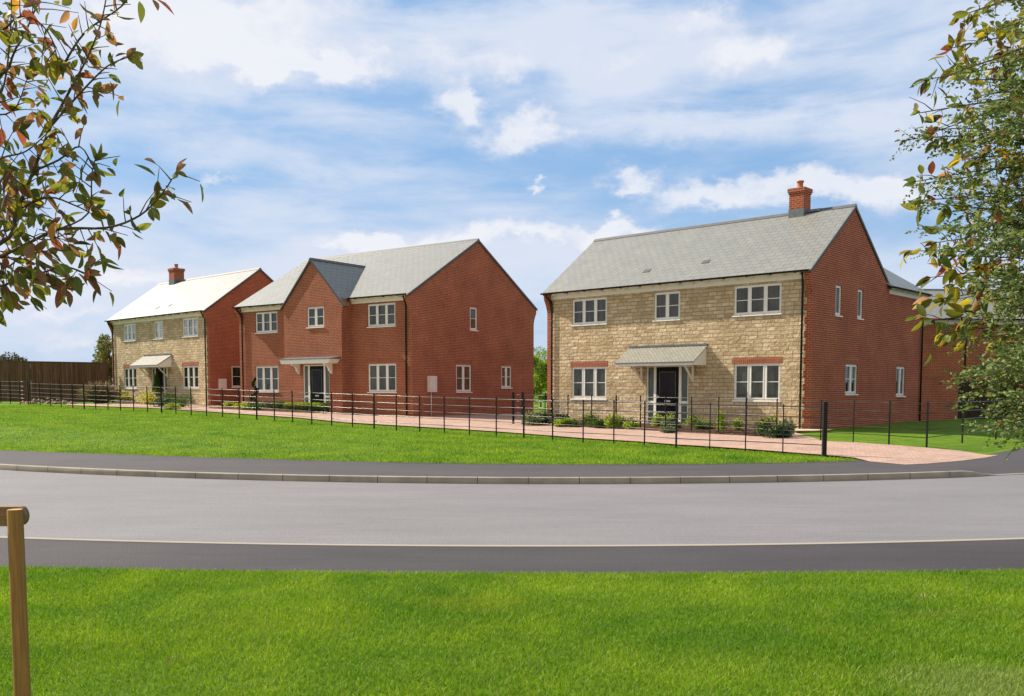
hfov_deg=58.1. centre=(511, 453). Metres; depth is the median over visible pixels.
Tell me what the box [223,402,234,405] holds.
garden shrub
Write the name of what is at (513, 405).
gate
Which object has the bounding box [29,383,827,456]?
estate railing
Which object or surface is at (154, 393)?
garden shrub
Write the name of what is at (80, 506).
road
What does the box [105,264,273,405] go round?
stone house
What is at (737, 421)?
garden shrub
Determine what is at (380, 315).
window
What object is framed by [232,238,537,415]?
red brick house
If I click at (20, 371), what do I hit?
timber fence
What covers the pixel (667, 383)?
front door
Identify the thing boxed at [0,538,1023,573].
footway
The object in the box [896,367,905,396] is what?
window
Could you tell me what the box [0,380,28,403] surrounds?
estate railing
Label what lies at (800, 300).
stone house
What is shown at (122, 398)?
garden shrub
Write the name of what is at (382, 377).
window
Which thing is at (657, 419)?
garden shrub
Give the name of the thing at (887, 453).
block paving driveway
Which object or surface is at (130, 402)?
planting bed
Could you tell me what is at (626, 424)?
garden shrub
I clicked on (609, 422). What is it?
garden shrub
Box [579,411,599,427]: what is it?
garden shrub
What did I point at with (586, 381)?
window
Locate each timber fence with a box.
[0,361,31,400]
[30,361,108,400]
[956,380,1023,418]
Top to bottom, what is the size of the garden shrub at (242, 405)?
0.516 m
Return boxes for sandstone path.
[795,428,833,430]
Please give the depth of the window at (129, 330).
58.66 m
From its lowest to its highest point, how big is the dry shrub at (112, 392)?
1.452 m
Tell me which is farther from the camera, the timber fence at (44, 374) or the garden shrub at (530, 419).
the timber fence at (44, 374)
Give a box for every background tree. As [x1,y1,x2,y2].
[0,352,24,360]
[1,355,30,367]
[91,333,111,361]
[95,338,112,384]
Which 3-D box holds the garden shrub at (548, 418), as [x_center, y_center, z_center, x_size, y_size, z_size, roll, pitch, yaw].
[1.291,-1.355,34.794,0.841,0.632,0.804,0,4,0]
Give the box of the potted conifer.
[152,373,162,399]
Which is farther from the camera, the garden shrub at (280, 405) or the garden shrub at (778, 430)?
the garden shrub at (280, 405)
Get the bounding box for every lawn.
[0,391,1023,463]
[0,568,1023,695]
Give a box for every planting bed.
[115,401,154,403]
[209,407,326,413]
[525,419,789,437]
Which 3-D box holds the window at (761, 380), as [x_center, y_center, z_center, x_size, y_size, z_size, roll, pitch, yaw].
[8.658,-2.512,32.577,1.860,1.350,0.160,4,6,42]
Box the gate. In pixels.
[512,392,523,423]
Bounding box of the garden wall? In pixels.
[921,377,955,420]
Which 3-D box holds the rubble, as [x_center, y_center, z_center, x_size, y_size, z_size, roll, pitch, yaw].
[-26.438,-2.974,52.491,3.704,0.456,1.886,0,4,0]
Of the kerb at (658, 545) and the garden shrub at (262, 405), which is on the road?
the kerb at (658, 545)
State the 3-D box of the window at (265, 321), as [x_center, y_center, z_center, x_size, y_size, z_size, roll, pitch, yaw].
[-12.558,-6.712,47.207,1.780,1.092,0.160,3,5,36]
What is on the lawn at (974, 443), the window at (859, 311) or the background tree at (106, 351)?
the background tree at (106, 351)
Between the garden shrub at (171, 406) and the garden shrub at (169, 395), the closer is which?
the garden shrub at (171, 406)
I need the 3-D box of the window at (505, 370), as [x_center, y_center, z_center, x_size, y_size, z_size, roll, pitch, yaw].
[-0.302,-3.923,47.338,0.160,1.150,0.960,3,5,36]
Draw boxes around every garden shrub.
[118,388,132,400]
[132,391,158,404]
[140,388,167,402]
[148,396,173,406]
[158,392,176,402]
[164,402,181,409]
[170,394,194,406]
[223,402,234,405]
[236,401,250,408]
[245,400,266,409]
[259,398,275,407]
[272,400,286,409]
[521,410,543,425]
[537,410,556,422]
[553,418,563,426]
[554,412,568,419]
[561,418,579,426]
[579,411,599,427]
[588,418,605,427]
[604,414,620,428]
[617,415,625,424]
[622,417,639,428]
[650,413,662,425]
[659,425,678,432]
[661,412,682,427]
[684,415,702,425]
[692,420,712,428]
[715,409,729,430]
[731,418,743,430]
[753,413,778,435]
[761,422,791,437]
[779,415,797,436]
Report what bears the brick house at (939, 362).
on the lawn at (974, 443)
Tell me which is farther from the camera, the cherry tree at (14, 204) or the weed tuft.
the weed tuft
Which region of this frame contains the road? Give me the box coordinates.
[0,470,1023,544]
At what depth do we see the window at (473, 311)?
45.01 m
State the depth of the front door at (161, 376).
56.16 m
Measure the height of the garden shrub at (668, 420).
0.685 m
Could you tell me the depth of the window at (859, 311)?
34.11 m
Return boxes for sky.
[0,0,1023,370]
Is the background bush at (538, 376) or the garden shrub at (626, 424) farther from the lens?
the background bush at (538, 376)
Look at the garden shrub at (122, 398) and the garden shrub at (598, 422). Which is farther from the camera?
the garden shrub at (122, 398)
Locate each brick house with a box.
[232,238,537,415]
[922,289,1023,414]
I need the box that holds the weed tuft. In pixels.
[914,591,935,600]
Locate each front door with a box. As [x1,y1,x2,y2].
[156,368,163,393]
[310,366,323,412]
[656,367,678,420]
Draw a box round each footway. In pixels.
[0,448,1023,476]
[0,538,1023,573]
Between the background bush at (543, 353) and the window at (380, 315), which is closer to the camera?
the window at (380, 315)
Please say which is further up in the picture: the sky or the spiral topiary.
the sky
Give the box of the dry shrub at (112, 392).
[76,380,126,403]
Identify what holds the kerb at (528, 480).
on the road
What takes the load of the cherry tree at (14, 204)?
on the front lawn at (399, 671)
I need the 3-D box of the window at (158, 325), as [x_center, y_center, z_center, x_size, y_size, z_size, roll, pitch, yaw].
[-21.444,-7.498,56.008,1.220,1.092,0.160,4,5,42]
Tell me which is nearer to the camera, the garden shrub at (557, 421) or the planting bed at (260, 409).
the garden shrub at (557, 421)
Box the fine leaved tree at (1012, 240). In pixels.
[890,0,1023,463]
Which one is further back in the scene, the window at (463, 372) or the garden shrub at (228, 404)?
the garden shrub at (228, 404)
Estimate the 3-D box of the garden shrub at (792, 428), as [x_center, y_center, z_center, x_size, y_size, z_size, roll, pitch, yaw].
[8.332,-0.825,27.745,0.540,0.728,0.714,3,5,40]
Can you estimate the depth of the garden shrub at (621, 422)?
32.74 m
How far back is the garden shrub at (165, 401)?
49.20 m
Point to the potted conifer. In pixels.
(156, 383)
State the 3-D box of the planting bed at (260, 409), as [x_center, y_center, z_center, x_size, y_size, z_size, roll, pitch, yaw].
[-11.901,-2.188,45.942,8.693,0.218,1.639,3,5,37]
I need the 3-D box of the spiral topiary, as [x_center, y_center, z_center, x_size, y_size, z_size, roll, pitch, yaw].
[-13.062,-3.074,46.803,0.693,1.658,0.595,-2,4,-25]
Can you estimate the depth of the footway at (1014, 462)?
18.89 m
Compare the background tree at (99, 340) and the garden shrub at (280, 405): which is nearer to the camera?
the garden shrub at (280, 405)
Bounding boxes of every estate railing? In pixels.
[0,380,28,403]
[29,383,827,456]
[525,394,927,447]
[927,400,1023,447]
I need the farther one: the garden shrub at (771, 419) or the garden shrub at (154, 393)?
the garden shrub at (154, 393)
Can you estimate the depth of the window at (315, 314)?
44.22 m
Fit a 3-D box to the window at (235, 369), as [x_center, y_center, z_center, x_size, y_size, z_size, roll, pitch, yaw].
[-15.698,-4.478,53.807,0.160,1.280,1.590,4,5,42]
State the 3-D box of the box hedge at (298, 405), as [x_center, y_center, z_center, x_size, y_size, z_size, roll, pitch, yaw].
[-9.861,-2.254,44.577,2.760,0.541,0.512,2,4,24]
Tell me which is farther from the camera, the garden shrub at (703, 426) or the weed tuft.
the garden shrub at (703, 426)
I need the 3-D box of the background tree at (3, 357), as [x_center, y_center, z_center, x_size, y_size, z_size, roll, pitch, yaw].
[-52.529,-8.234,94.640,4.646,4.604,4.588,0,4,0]
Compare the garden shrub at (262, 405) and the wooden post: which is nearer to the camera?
the wooden post
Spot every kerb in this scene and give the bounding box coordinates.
[0,464,1023,483]
[0,536,1023,546]
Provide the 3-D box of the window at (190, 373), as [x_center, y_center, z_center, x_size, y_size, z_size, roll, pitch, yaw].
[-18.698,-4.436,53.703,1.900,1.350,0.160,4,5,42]
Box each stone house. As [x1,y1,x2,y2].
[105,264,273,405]
[540,180,932,430]
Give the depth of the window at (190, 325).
53.50 m
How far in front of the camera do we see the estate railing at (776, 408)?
27.99 m
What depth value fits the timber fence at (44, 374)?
58.55 m
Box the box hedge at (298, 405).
[283,402,329,412]
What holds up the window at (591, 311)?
in the stone house at (800, 300)
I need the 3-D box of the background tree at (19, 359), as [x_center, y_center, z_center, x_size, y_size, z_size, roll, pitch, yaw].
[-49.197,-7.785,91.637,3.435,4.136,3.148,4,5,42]
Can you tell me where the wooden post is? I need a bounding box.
[0,506,30,695]
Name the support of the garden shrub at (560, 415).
on the planting bed at (689, 430)
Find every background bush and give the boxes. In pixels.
[534,346,546,407]
[534,354,546,404]
[534,359,546,402]
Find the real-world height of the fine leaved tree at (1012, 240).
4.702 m
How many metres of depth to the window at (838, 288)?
32.69 m
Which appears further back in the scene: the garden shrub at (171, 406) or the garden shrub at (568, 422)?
the garden shrub at (171, 406)
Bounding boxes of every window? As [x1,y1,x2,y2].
[123,324,135,341]
[123,368,136,388]
[153,321,163,339]
[182,317,197,337]
[182,366,198,388]
[231,366,239,387]
[254,311,277,333]
[256,366,278,392]
[306,306,324,328]
[367,303,395,327]
[367,363,396,392]
[456,365,472,392]
[470,307,477,330]
[501,366,512,388]
[570,367,606,399]
[571,297,606,325]
[652,291,680,321]
[732,283,781,316]
[732,363,780,401]
[835,285,842,316]
[845,364,858,394]
[857,290,863,319]
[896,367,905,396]
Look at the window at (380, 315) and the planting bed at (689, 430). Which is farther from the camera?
the window at (380, 315)
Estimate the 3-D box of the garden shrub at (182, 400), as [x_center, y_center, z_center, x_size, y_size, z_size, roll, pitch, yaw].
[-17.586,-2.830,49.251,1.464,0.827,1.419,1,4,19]
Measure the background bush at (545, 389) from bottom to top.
3.364 m
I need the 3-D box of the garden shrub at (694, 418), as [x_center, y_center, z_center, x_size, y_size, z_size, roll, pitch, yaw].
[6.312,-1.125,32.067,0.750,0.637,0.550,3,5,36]
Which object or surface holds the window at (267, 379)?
in the red brick house at (454, 320)
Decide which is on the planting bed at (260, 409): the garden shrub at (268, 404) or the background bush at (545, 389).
the garden shrub at (268, 404)
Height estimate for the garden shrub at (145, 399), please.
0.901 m
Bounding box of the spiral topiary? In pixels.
[249,377,260,403]
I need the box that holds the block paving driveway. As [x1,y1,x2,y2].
[67,404,995,463]
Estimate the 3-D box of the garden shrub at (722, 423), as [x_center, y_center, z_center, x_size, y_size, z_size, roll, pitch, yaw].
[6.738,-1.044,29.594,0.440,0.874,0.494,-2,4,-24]
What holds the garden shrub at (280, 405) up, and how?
on the planting bed at (260, 409)
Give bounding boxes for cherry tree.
[0,0,203,326]
[898,0,1023,364]
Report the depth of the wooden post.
3.78 m
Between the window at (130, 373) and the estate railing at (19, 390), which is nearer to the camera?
the estate railing at (19, 390)
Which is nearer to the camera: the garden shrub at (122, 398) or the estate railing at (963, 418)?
the estate railing at (963, 418)
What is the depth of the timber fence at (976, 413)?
41.32 m
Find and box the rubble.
[21,398,76,403]
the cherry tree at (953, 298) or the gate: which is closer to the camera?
the cherry tree at (953, 298)
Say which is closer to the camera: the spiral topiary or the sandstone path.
the sandstone path
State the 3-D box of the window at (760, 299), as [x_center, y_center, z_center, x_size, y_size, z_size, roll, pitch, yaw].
[8.633,-5.398,32.395,1.890,1.092,0.160,4,6,42]
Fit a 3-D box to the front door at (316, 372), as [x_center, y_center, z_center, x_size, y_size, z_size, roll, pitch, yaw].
[-9.406,-3.100,44.492,0.980,2.262,0.120,3,5,36]
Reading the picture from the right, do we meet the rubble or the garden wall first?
the garden wall
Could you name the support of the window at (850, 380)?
in the stone house at (800, 300)

